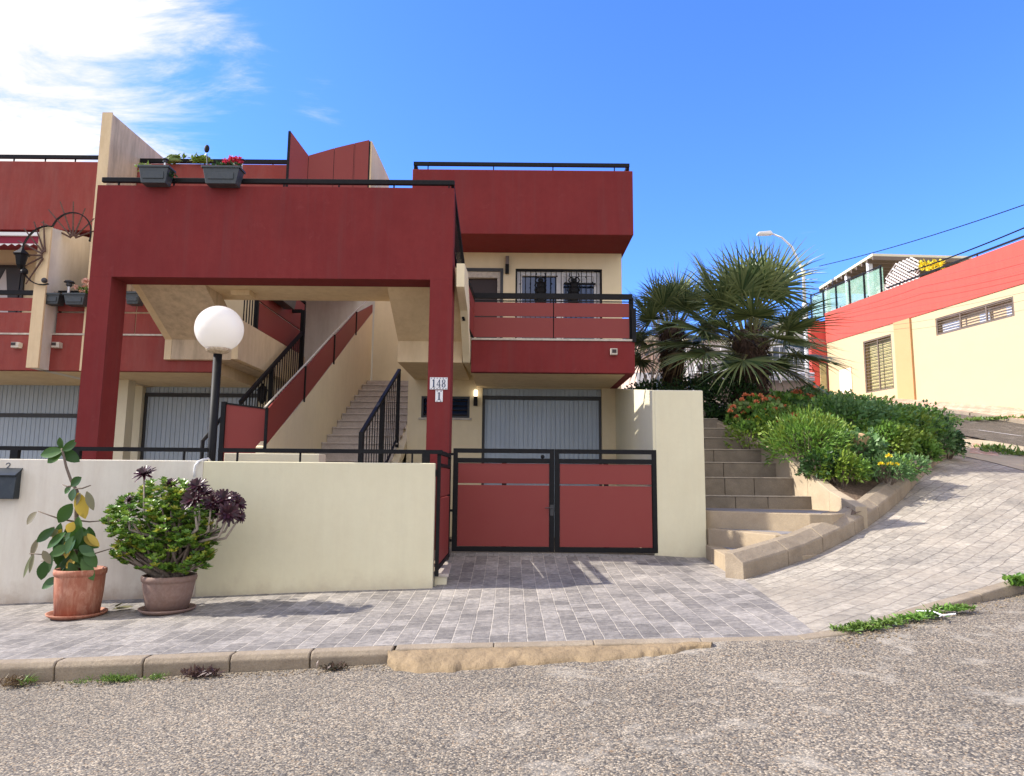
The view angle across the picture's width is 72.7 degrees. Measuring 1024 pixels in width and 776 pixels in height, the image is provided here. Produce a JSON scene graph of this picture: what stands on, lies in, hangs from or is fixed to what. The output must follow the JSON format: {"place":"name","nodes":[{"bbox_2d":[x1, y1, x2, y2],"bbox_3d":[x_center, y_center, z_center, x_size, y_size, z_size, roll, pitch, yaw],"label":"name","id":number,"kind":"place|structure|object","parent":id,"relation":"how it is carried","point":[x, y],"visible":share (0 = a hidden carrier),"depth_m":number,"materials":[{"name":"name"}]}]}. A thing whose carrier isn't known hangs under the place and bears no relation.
{"place":"outdoors","nodes":[
{"label":"outdoors","id":0,"kind":"place"},
{"bbox_2d":[224,453,325,461],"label":"patio planter wall","id":1,"kind":"structure","parent":0,"point":[259,457],"depth_m":10.85,"materials":[{"name":"paint"}]},
{"bbox_2d":[0,537,962,659],"bbox_3d":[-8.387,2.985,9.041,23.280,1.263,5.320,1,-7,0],"label":"sidewalk","id":2,"kind":"structure","parent":0,"point":[493,599],"depth_m":8.12,"materials":[{"name":"grey"}]},
{"bbox_2d":[23,437,112,620],"bbox_3d":[-5.654,1.750,8.892,1.077,2.244,0.681,1,-7,0],"label":"rubber plant","id":3,"kind":"object","parent":2,"relation":"on","point":[77,581],"visible":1,"depth_m":8.70,"materials":[{"name":"green plant"}]},
{"bbox_2d":[0,446,208,603],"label":"garden wall","id":4,"kind":"structure","parent":2,"relation":"on","point":[42,488],"depth_m":9.86,"materials":[{"name":"paint"}]},
{"bbox_2d":[0,468,22,498],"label":"letter box","id":5,"kind":"object","parent":4,"relation":"attached to","point":[10,480],"visible":1,"depth_m":9.80,"materials":[{"name":"grey metal"}]},
{"bbox_2d":[99,465,246,615],"bbox_3d":[-4.388,1.930,8.981,2.022,1.839,1.181,1,-7,0],"label":"potted succulent shrub","id":6,"kind":"object","parent":2,"relation":"on","point":[167,552],"visible":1,"depth_m":8.72,"materials":[{"name":"green plant"}]},
{"bbox_2d":[195,448,442,596],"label":"garden wall","id":7,"kind":"structure","parent":2,"relation":"on","point":[324,526],"depth_m":9.83,"materials":[{"name":"paint"}]},
{"bbox_2d":[435,451,450,575],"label":"pedestrian gate","id":8,"kind":"structure","parent":7,"relation":"attached to","point":[442,540],"depth_m":10.52,"materials":[{"name":"red metal"}]},
{"bbox_2d":[434,560,450,586],"bbox_3d":[-1.007,2.876,10.743,0.207,0.246,1.710,1,-7,0],"label":"entrance step","id":9,"kind":"object","parent":2,"relation":"on","point":[443,576],"visible":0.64,"depth_m":9.93,"materials":[{"name":"stone"}]},
{"bbox_2d":[456,554,642,557],"bbox_3d":[0.628,2.804,11.636,3.106,0.051,0.160,1,-7,0],"label":"drain channel","id":10,"kind":"object","parent":2,"relation":"on","point":[591,555],"visible":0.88,"depth_m":11.56,"materials":[{"name":"metal"}]},
{"bbox_2d":[752,323,804,376],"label":"apartment building","id":11,"kind":"structure","parent":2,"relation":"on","point":[777,349],"depth_m":55.85,"materials":[{"name":"white concrete"}]},
{"bbox_2d":[808,235,1023,408],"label":"salmon building","id":12,"kind":"structure","parent":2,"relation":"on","point":[975,357],"depth_m":30.52,"materials":[{"name":"beige"}]},
{"bbox_2d":[839,368,851,393],"bbox_3d":[17.417,-0.335,36.350,0.019,1.369,0.987,2,-8,-10],"label":"patched door","id":13,"kind":"structure","parent":12,"relation":"in","point":[845,378],"depth_m":36.35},
{"bbox_2d":[863,334,893,392],"bbox_3d":[18.031,-1.152,34.023,0.280,2.616,1.994,2,-8,-10],"label":"window","id":14,"kind":"structure","parent":12,"relation":"in","point":[879,350],"depth_m":34.12,"materials":[{"name":"brown"}]},
{"bbox_2d":[819,253,971,312],"bbox_3d":[22.669,-4.836,41.516,5.760,4.205,7.342,1,-7,0],"label":"roof pergola","id":15,"kind":"object","parent":12,"relation":"on","point":[887,262],"visible":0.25,"depth_m":39.45,"materials":[{"name":"white"}]},
{"bbox_2d":[820,204,1023,265],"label":"overhead cable","id":16,"kind":"object","parent":12,"relation":"attached to","point":[930,235],"visible":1,"depth_m":31.74,"materials":[{"name":"black metal"}]},
{"bbox_2d":[918,259,945,270],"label":"yellow flowering plant","id":17,"kind":"object","parent":12,"relation":"on","point":[938,264],"visible":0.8,"depth_m":31.43,"materials":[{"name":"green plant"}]},
{"bbox_2d":[943,320,959,332],"bbox_3d":[18.884,-2.640,29.907,0.060,0.400,0.911,2,-8,-10],"label":"window pane","id":18,"kind":"structure","parent":12,"relation":"in","point":[959,320],"depth_m":29.88,"materials":[{"name":"white glass"}]},
{"bbox_2d":[908,227,1023,272],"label":"overhead cable","id":19,"kind":"object","parent":12,"relation":"attached to","point":[967,250],"visible":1,"depth_m":28.97,"materials":[{"name":"black metal"}]},
{"bbox_2d":[936,297,1014,335],"bbox_3d":[19.052,-2.895,28.610,0.280,0.774,3.881,2,-8,-10],"label":"window","id":20,"kind":"structure","parent":12,"relation":"in","point":[971,319],"depth_m":28.56,"materials":[{"name":"brown"}]},
{"bbox_2d":[0,592,1023,775],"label":"road","id":21,"kind":"structure","parent":0,"point":[944,698],"depth_m":4.93,"materials":[{"name":"asphalt"}]},
{"bbox_2d":[0,672,33,687],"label":"weed tuft","id":22,"kind":"object","parent":21,"relation":"on","point":[12,682],"visible":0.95,"depth_m":6.33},
{"bbox_2d":[87,672,143,683],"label":"weed tuft","id":23,"kind":"object","parent":21,"relation":"on","point":[114,677],"visible":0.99,"depth_m":6.34,"materials":[{"name":"green plant"}]},
{"bbox_2d":[0,645,393,683],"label":"kerb","id":24,"kind":"structure","parent":21,"relation":"on","point":[60,669],"depth_m":6.47,"materials":[{"name":"concrete"}]},
{"bbox_2d":[180,664,224,677],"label":"weed tuft","id":25,"kind":"object","parent":21,"relation":"on","point":[197,672],"visible":1,"depth_m":6.35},
{"bbox_2d":[316,660,350,670],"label":"weed tuft","id":26,"kind":"object","parent":21,"relation":"on","point":[331,666],"visible":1,"depth_m":6.38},
{"bbox_2d":[4,594,1023,690],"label":"weeds","id":27,"kind":"object","parent":21,"relation":"on","point":[848,640],"visible":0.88,"depth_m":6.37,"materials":[{"name":"plant"}]},
{"bbox_2d":[387,641,711,673],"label":"mortar ramp","id":28,"kind":"structure","parent":21,"relation":"on","point":[447,660],"depth_m":6.23,"materials":[{"name":"concrete"}]},
{"bbox_2d":[395,580,1023,650],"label":"kerb","id":29,"kind":"structure","parent":21,"relation":"on","point":[995,591],"depth_m":6.57,"materials":[{"name":"concrete"}]},
{"bbox_2d":[828,622,873,633],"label":"weed tuft","id":30,"kind":"object","parent":29,"relation":"on","point":[840,628],"visible":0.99,"depth_m":6.53,"materials":[{"name":"green plant"}]},
{"bbox_2d":[837,620,890,629],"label":"weed tuft","id":31,"kind":"object","parent":29,"relation":"on","point":[857,624],"visible":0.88,"depth_m":6.57,"materials":[{"name":"green plant"}]},
{"bbox_2d":[856,615,909,625],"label":"weed tuft","id":32,"kind":"object","parent":29,"relation":"on","point":[891,620],"visible":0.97,"depth_m":6.67,"materials":[{"name":"green plant"}]},
{"bbox_2d":[1002,572,1023,585],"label":"weed tuft","id":33,"kind":"object","parent":29,"relation":"on","point":[1017,579],"visible":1,"depth_m":8.09,"materials":[{"name":"green plant"}]},
{"bbox_2d":[889,611,931,620],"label":"weed tuft","id":34,"kind":"object","parent":21,"relation":"on","point":[919,616],"visible":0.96,"depth_m":6.82,"materials":[{"name":"green plant"}]},
{"bbox_2d":[907,608,948,616],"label":"weed tuft","id":35,"kind":"object","parent":21,"relation":"on","point":[930,613],"visible":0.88,"depth_m":6.94,"materials":[{"name":"green plant"}]},
{"bbox_2d":[922,602,974,612],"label":"weed tuft","id":36,"kind":"object","parent":21,"relation":"on","point":[950,608],"visible":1,"depth_m":7.12,"materials":[{"name":"green plant"}]},
{"bbox_2d":[0,0,1023,338],"label":"sky","id":37,"kind":"structure","parent":0,"point":[849,128],"materials":[{"name":"blue"}]},
{"bbox_2d":[433,537,645,586],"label":"patio floor","id":38,"kind":"structure","parent":0,"point":[541,552],"depth_m":12.74,"materials":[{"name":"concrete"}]},
{"bbox_2d":[0,112,374,460],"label":"neighbour house","id":39,"kind":"structure","parent":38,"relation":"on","point":[47,214],"depth_m":15.67,"materials":[{"name":"beige paint"}]},
{"bbox_2d":[0,265,24,312],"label":"window","id":40,"kind":"structure","parent":39,"relation":"in","point":[11,278],"depth_m":16.71,"materials":[{"name":"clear glass"}]},
{"bbox_2d":[0,385,79,458],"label":"garage door","id":41,"kind":"structure","parent":39,"relation":"in","point":[30,415],"depth_m":16.48,"materials":[{"name":"paint"}]},
{"bbox_2d":[46,292,64,305],"bbox_3d":[-9.259,-1.812,14.060,0.421,0.284,0.280,1,-7,0],"label":"window box","id":42,"kind":"object","parent":39,"relation":"attached to","point":[55,299],"visible":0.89,"depth_m":13.95,"materials":[{"name":"plastic"}]},
{"bbox_2d":[62,278,88,306],"bbox_3d":[-8.713,-1.943,14.048,0.572,0.572,0.338,1,-7,0],"label":"window box","id":43,"kind":"object","parent":39,"relation":"attached to","point":[79,299],"visible":0.8,"depth_m":13.95,"materials":[{"name":"plastic"}]},
{"bbox_2d":[126,290,142,305],"bbox_3d":[-7.608,-1.830,14.064,0.312,0.320,0.280,1,-7,0],"label":"window box","id":44,"kind":"object","parent":39,"relation":"attached to","point":[133,298],"visible":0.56,"depth_m":13.95,"materials":[{"name":"plastic"}]},
{"bbox_2d":[162,152,212,164],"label":"trailing succulent","id":45,"kind":"object","parent":39,"relation":"on","point":[173,158],"visible":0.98,"depth_m":15.68,"materials":[{"name":"green plant"}]},
{"bbox_2d":[140,387,257,460],"bbox_3d":[-7.368,1.685,16.381,2.719,3.426,0.100,1,-7,0],"label":"garage door","id":46,"kind":"structure","parent":39,"relation":"in","point":[173,417],"depth_m":16.49,"materials":[{"name":"paint"}]},
{"bbox_2d":[194,306,243,460],"bbox_3d":[-4.433,0.690,10.312,0.698,3.888,0.698,1,-7,0],"label":"globe lamp","id":47,"kind":"object","parent":38,"relation":"on","point":[218,331],"visible":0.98,"depth_m":10.30,"materials":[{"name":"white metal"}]},
{"bbox_2d":[74,177,475,558],"bbox_3d":[-4.149,0.070,15.206,6.594,6.904,6.475,1,-7,0],"label":"entrance portal","id":48,"kind":"object","parent":38,"relation":"on","point":[180,259],"visible":0.94,"depth_m":12.38,"materials":[{"name":"paint"}]},
{"bbox_2d":[134,161,177,186],"bbox_3d":[-6.321,-3.810,12.380,0.779,0.435,0.325,1,-7,0],"label":"window box","id":49,"kind":"object","parent":48,"relation":"attached to","point":[157,175],"visible":1,"depth_m":12.25,"materials":[{"name":"plastic"}]},
{"bbox_2d":[201,154,245,187],"bbox_3d":[-5.118,-3.881,12.377,0.694,0.599,0.280,1,-7,0],"label":"window box","id":50,"kind":"object","parent":48,"relation":"attached to","point":[224,173],"visible":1,"depth_m":12.25,"materials":[{"name":"plastic"}]},
{"bbox_2d":[273,300,296,309],"bbox_3d":[-5.402,-2.126,16.404,0.300,0.320,1.200,1,-7,0],"label":"window box","id":51,"kind":"object","parent":48,"relation":"attached to","point":[287,304],"visible":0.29,"depth_m":16.49,"materials":[{"name":"plastic"}]},
{"bbox_2d":[218,301,407,462],"bbox_3d":[-3.835,0.187,17.265,2.747,6.688,10.101,1,-7,0],"label":"outdoor staircase","id":52,"kind":"structure","parent":38,"relation":"on","point":[331,395],"depth_m":15.84,"materials":[{"name":"paint"}]},
{"bbox_2d":[199,309,305,459],"bbox_3d":[-5.179,0.602,16.799,1.306,5.346,8.355,1,-7,0],"label":"stair railing","id":53,"kind":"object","parent":52,"relation":"attached to","point":[300,339],"depth_m":15.71,"materials":[{"name":"metal"}]},
{"bbox_2d":[372,162,635,536],"bbox_3d":[-0.901,-0.464,18.788,7.189,8.544,11.255,1,-7,0],"label":"red and cream house","id":54,"kind":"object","parent":38,"relation":"on","point":[552,357],"visible":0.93,"depth_m":15.76,"materials":[{"name":"paint"}]},
{"bbox_2d":[285,131,370,186],"bbox_3d":[-4.169,-4.939,15.817,1.819,1.638,0.328,3,-8,-20],"label":"roof privacy screen","id":55,"kind":"object","parent":54,"relation":"on","point":[350,161],"visible":0.59,"depth_m":15.82,"materials":[{"name":"paint"}]},
{"bbox_2d":[369,141,388,187],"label":"roof fin wall","id":56,"kind":"structure","parent":54,"relation":"on","point":[377,171],"depth_m":16.51,"materials":[{"name":"paint"}]},
{"bbox_2d":[418,396,471,419],"bbox_3d":[-1.566,0.480,16.448,1.240,0.558,0.250,1,-7,0],"label":"window","id":57,"kind":"structure","parent":54,"relation":"in","point":[460,404],"depth_m":16.44,"materials":[{"name":"black"}]},
{"bbox_2d":[466,268,502,337],"bbox_3d":[-0.755,-1.592,16.726,1.067,2.603,0.195,1,-7,0],"label":"balcony door","id":58,"kind":"structure","parent":54,"relation":"in","point":[482,280],"depth_m":16.84,"materials":[{"name":"white"}]},
{"bbox_2d":[481,389,601,536],"bbox_3d":[0.696,1.743,16.383,2.818,3.455,0.100,1,-7,0],"label":"garage door","id":59,"kind":"structure","parent":54,"relation":"in","point":[554,419],"depth_m":16.49,"materials":[{"name":"paint"}]},
{"bbox_2d":[515,269,601,338],"bbox_3d":[1.120,-1.799,16.748,2.086,2.153,0.288,1,-7,0],"label":"window","id":60,"kind":"structure","parent":54,"relation":"in","point":[568,281],"depth_m":16.88,"materials":[{"name":"white glass"}]},
{"bbox_2d":[615,389,706,557],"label":"gate end wall","id":61,"kind":"structure","parent":38,"relation":"on","point":[667,426],"depth_m":11.98,"materials":[{"name":"paint"}]},
{"bbox_2d":[449,448,657,552],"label":"driveway gate","id":62,"kind":"structure","parent":61,"relation":"attached to","point":[520,518],"depth_m":11.86,"materials":[{"name":"red metal"}]},
{"bbox_2d":[706,415,900,514],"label":"flower bed soil","id":63,"kind":"structure","parent":0,"point":[854,491],"depth_m":13.08,"materials":[{"name":"soil"}]},
{"bbox_2d":[624,377,672,389],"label":"hedge shrub","id":64,"kind":"object","parent":63,"relation":"on","point":[650,386],"visible":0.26,"depth_m":18.74,"materials":[{"name":"green plant"}]},
{"bbox_2d":[622,261,735,388],"bbox_3d":[4.574,-1.497,19.798,4.007,4.200,4.102,1,-7,0],"label":"fan palm","id":65,"kind":"object","parent":63,"relation":"on","point":[660,298],"visible":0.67,"depth_m":19.49,"materials":[{"name":"green plant"}]},
{"bbox_2d":[659,374,727,410],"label":"hedge shrub","id":66,"kind":"object","parent":63,"relation":"on","point":[680,386],"visible":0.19,"depth_m":17.97,"materials":[{"name":"green plant"}]},
{"bbox_2d":[703,405,729,421],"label":"hedge shrub","id":67,"kind":"object","parent":63,"relation":"on","point":[719,417],"visible":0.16,"depth_m":16.74,"materials":[{"name":"green plant"}]},
{"bbox_2d":[691,370,766,417],"bbox_3d":[5.322,0.328,16.982,2.153,1.578,1.901,1,-7,0],"label":"hedge shrub","id":68,"kind":"object","parent":63,"relation":"on","point":[715,387],"visible":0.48,"depth_m":16.66,"materials":[{"name":"green plant"}]},
{"bbox_2d":[722,417,774,448],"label":"leafy shrub","id":69,"kind":"object","parent":63,"relation":"on","point":[750,433],"visible":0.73,"depth_m":14.75,"materials":[{"name":"green plant"}]},
{"bbox_2d":[641,235,862,412],"bbox_3d":[5.823,-1.559,17.202,5.197,4.782,5.436,1,-7,0],"label":"fan palm","id":70,"kind":"object","parent":63,"relation":"on","point":[764,279],"visible":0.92,"depth_m":16.66,"materials":[{"name":"green plant"}]},
{"bbox_2d":[722,392,791,433],"bbox_3d":[5.620,0.717,15.939,1.800,1.228,1.463,1,-7,0],"label":"geranium","id":71,"kind":"object","parent":63,"relation":"on","point":[753,403],"visible":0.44,"depth_m":15.72,"materials":[{"name":"green plant"}]},
{"bbox_2d":[742,402,810,441],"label":"leafy shrub","id":72,"kind":"object","parent":63,"relation":"on","point":[770,409],"visible":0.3,"depth_m":15.09,"materials":[{"name":"green plant"}]},
{"bbox_2d":[749,388,810,415],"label":"geranium","id":73,"kind":"object","parent":63,"relation":"on","point":[785,398],"visible":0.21,"depth_m":16.39,"materials":[{"name":"green plant"}]},
{"bbox_2d":[754,402,823,441],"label":"geranium","id":74,"kind":"object","parent":63,"relation":"on","point":[792,412],"visible":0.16,"depth_m":15.45,"materials":[{"name":"green plant"}]},
{"bbox_2d":[758,403,854,468],"bbox_3d":[5.907,1.065,13.844,2.010,1.509,1.744,1,-7,0],"label":"round succulent shrub","id":75,"kind":"object","parent":63,"relation":"on","point":[802,423],"visible":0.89,"depth_m":13.61,"materials":[{"name":"green plant"}]},
{"bbox_2d":[780,382,839,416],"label":"geranium","id":76,"kind":"object","parent":63,"relation":"on","point":[805,391],"visible":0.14,"depth_m":17.37,"materials":[{"name":"green plant"}]},
{"bbox_2d":[794,444,848,482],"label":"leafy shrub","id":77,"kind":"object","parent":63,"relation":"on","point":[805,468],"visible":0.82,"depth_m":13.01,"materials":[{"name":"green plant"}]},
{"bbox_2d":[793,418,857,452],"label":"leafy shrub","id":78,"kind":"object","parent":63,"relation":"on","point":[816,439],"visible":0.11,"depth_m":14.52,"materials":[{"name":"green plant"}]},
{"bbox_2d":[807,449,874,487],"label":"marigold clump","id":79,"kind":"object","parent":63,"relation":"on","point":[857,466],"visible":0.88,"depth_m":12.80,"materials":[{"name":"green plant"}]},
{"bbox_2d":[805,388,886,437],"bbox_3d":[7.354,0.704,15.663,1.868,1.373,1.845,-3,-8,23],"label":"leafy shrub","id":80,"kind":"object","parent":63,"relation":"on","point":[834,402],"visible":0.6,"depth_m":15.22,"materials":[{"name":"green plant"}]},
{"bbox_2d":[822,427,894,465],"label":"leafy shrub","id":81,"kind":"object","parent":63,"relation":"on","point":[875,443],"visible":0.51,"depth_m":13.56,"materials":[{"name":"green plant"}]},
{"bbox_2d":[831,395,920,440],"bbox_3d":[8.210,0.830,15.944,2.096,1.326,1.917,6,-9,-34],"label":"leafy shrub","id":82,"kind":"object","parent":63,"relation":"on","point":[892,414],"visible":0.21,"depth_m":15.54,"materials":[{"name":"green plant"}]},
{"bbox_2d":[849,417,922,455],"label":"leafy shrub","id":83,"kind":"object","parent":63,"relation":"on","point":[897,439],"visible":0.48,"depth_m":14.55,"materials":[{"name":"green plant"}]},
{"bbox_2d":[861,451,920,484],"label":"marigold clump","id":84,"kind":"object","parent":63,"relation":"on","point":[880,463],"visible":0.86,"depth_m":12.96,"materials":[{"name":"green plant"}]},
{"bbox_2d":[871,406,948,443],"bbox_3d":[9.000,0.961,16.112,1.903,1.173,1.868,1,-7,0],"label":"leafy shrub","id":85,"kind":"object","parent":63,"relation":"on","point":[922,416],"visible":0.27,"depth_m":15.68,"materials":[{"name":"green plant"}]},
{"bbox_2d":[879,423,942,455],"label":"leafy shrub","id":86,"kind":"object","parent":63,"relation":"on","point":[923,436],"visible":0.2,"depth_m":14.92,"materials":[{"name":"green plant"}]},
{"bbox_2d":[884,399,963,427],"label":"leafy shrub","id":87,"kind":"object","parent":63,"relation":"on","point":[914,407],"visible":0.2,"depth_m":17.23,"materials":[{"name":"green plant"}]},
{"bbox_2d":[916,416,970,452],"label":"leafy shrub","id":88,"kind":"object","parent":63,"relation":"on","point":[954,432],"visible":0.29,"depth_m":15.78,"materials":[{"name":"green plant"}]},
{"bbox_2d":[934,431,966,458],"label":"leafy shrub","id":89,"kind":"object","parent":63,"relation":"on","point":[952,455],"visible":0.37,"depth_m":15.93,"materials":[{"name":"green plant"}]},
{"bbox_2d":[704,399,1023,470],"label":"hillside","id":90,"kind":"structure","parent":0,"point":[967,437],"depth_m":19.55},
{"bbox_2d":[621,336,661,389],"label":"apartment building","id":91,"kind":"structure","parent":90,"relation":"on","point":[627,383],"depth_m":36.51,"materials":[{"name":"white concrete"}]},
{"bbox_2d":[635,311,690,389],"bbox_3d":[4.764,-0.815,24.467,2.675,4.407,3.073,1,-7,0],"label":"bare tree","id":92,"kind":"object","parent":90,"relation":"on","point":[656,356],"visible":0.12,"depth_m":24.17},
{"bbox_2d":[684,335,722,389],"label":"apartment building","id":93,"kind":"structure","parent":90,"relation":"on","point":[695,369],"depth_m":42.50,"materials":[{"name":"paint"}]},
{"bbox_2d":[710,380,812,399],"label":"block wall","id":94,"kind":"structure","parent":90,"relation":"on","point":[786,385],"depth_m":32.00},
{"bbox_2d":[700,370,814,382],"bbox_3d":[11.223,-0.544,31.833,5.201,0.610,0.130,1,-7,0],"label":"guard rail","id":95,"kind":"object","parent":94,"relation":"attached to","point":[810,377],"visible":0.31,"depth_m":31.80,"materials":[{"name":"grey metal"}]},
{"bbox_2d":[756,231,809,372],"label":"street lamp","id":96,"kind":"object","parent":90,"relation":"on","point":[765,233],"visible":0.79,"depth_m":43.36,"materials":[{"name":"white metal"}]},
{"bbox_2d":[744,455,1023,631],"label":"ramp pavement","id":97,"kind":"structure","parent":0,"point":[948,527],"depth_m":9.82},
{"bbox_2d":[703,410,867,570],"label":"stone steps","id":98,"kind":"structure","parent":97,"relation":"on","point":[750,499],"depth_m":13.04,"materials":[{"name":"stone"}]},
{"bbox_2d":[725,436,953,578],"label":"planter kerb","id":99,"kind":"structure","parent":97,"relation":"on","point":[880,500],"depth_m":10.62,"materials":[{"name":"concrete"}]},
{"bbox_2d":[883,451,931,478],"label":"leafy shrub","id":100,"kind":"object","parent":99,"relation":"on","point":[923,462],"visible":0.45,"depth_m":13.42,"materials":[{"name":"green plant"}]},
{"bbox_2d":[900,437,945,461],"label":"leafy shrub","id":101,"kind":"object","parent":99,"relation":"on","point":[935,450],"visible":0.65,"depth_m":14.71,"materials":[{"name":"green plant"}]},
{"bbox_2d":[812,404,1023,445],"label":"road","id":102,"kind":"structure","parent":0,"point":[975,428],"depth_m":22.32,"materials":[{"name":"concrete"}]},
{"bbox_2d":[886,403,1023,423],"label":"kerb","id":103,"kind":"structure","parent":102,"relation":"on","point":[1014,420],"depth_m":25.50,"materials":[{"name":"concrete"}]},
{"bbox_2d":[870,397,1023,419],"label":"sidewalk","id":104,"kind":"structure","parent":0,"point":[996,410],"depth_m":27.06,"materials":[{"name":"concrete"}]},
{"bbox_2d":[958,438,1023,469],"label":"crossing pavement","id":105,"kind":"structure","parent":0,"point":[1014,461],"depth_m":16.67,"materials":[{"name":"concrete"}]},
{"bbox_2d":[969,443,998,455],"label":"crossing tiles","id":106,"kind":"object","parent":105,"relation":"on","point":[977,450],"visible":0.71,"depth_m":17.32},
{"bbox_2d":[966,442,1014,448],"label":"weed tuft","id":107,"kind":"object","parent":106,"relation":"on","point":[988,446],"visible":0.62,"depth_m":17.54,"materials":[{"name":"green plant"}]},
{"bbox_2d":[979,445,1020,451],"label":"weed tuft","id":108,"kind":"object","parent":105,"relation":"on","point":[1004,449],"visible":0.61,"depth_m":17.19,"materials":[{"name":"green plant"}]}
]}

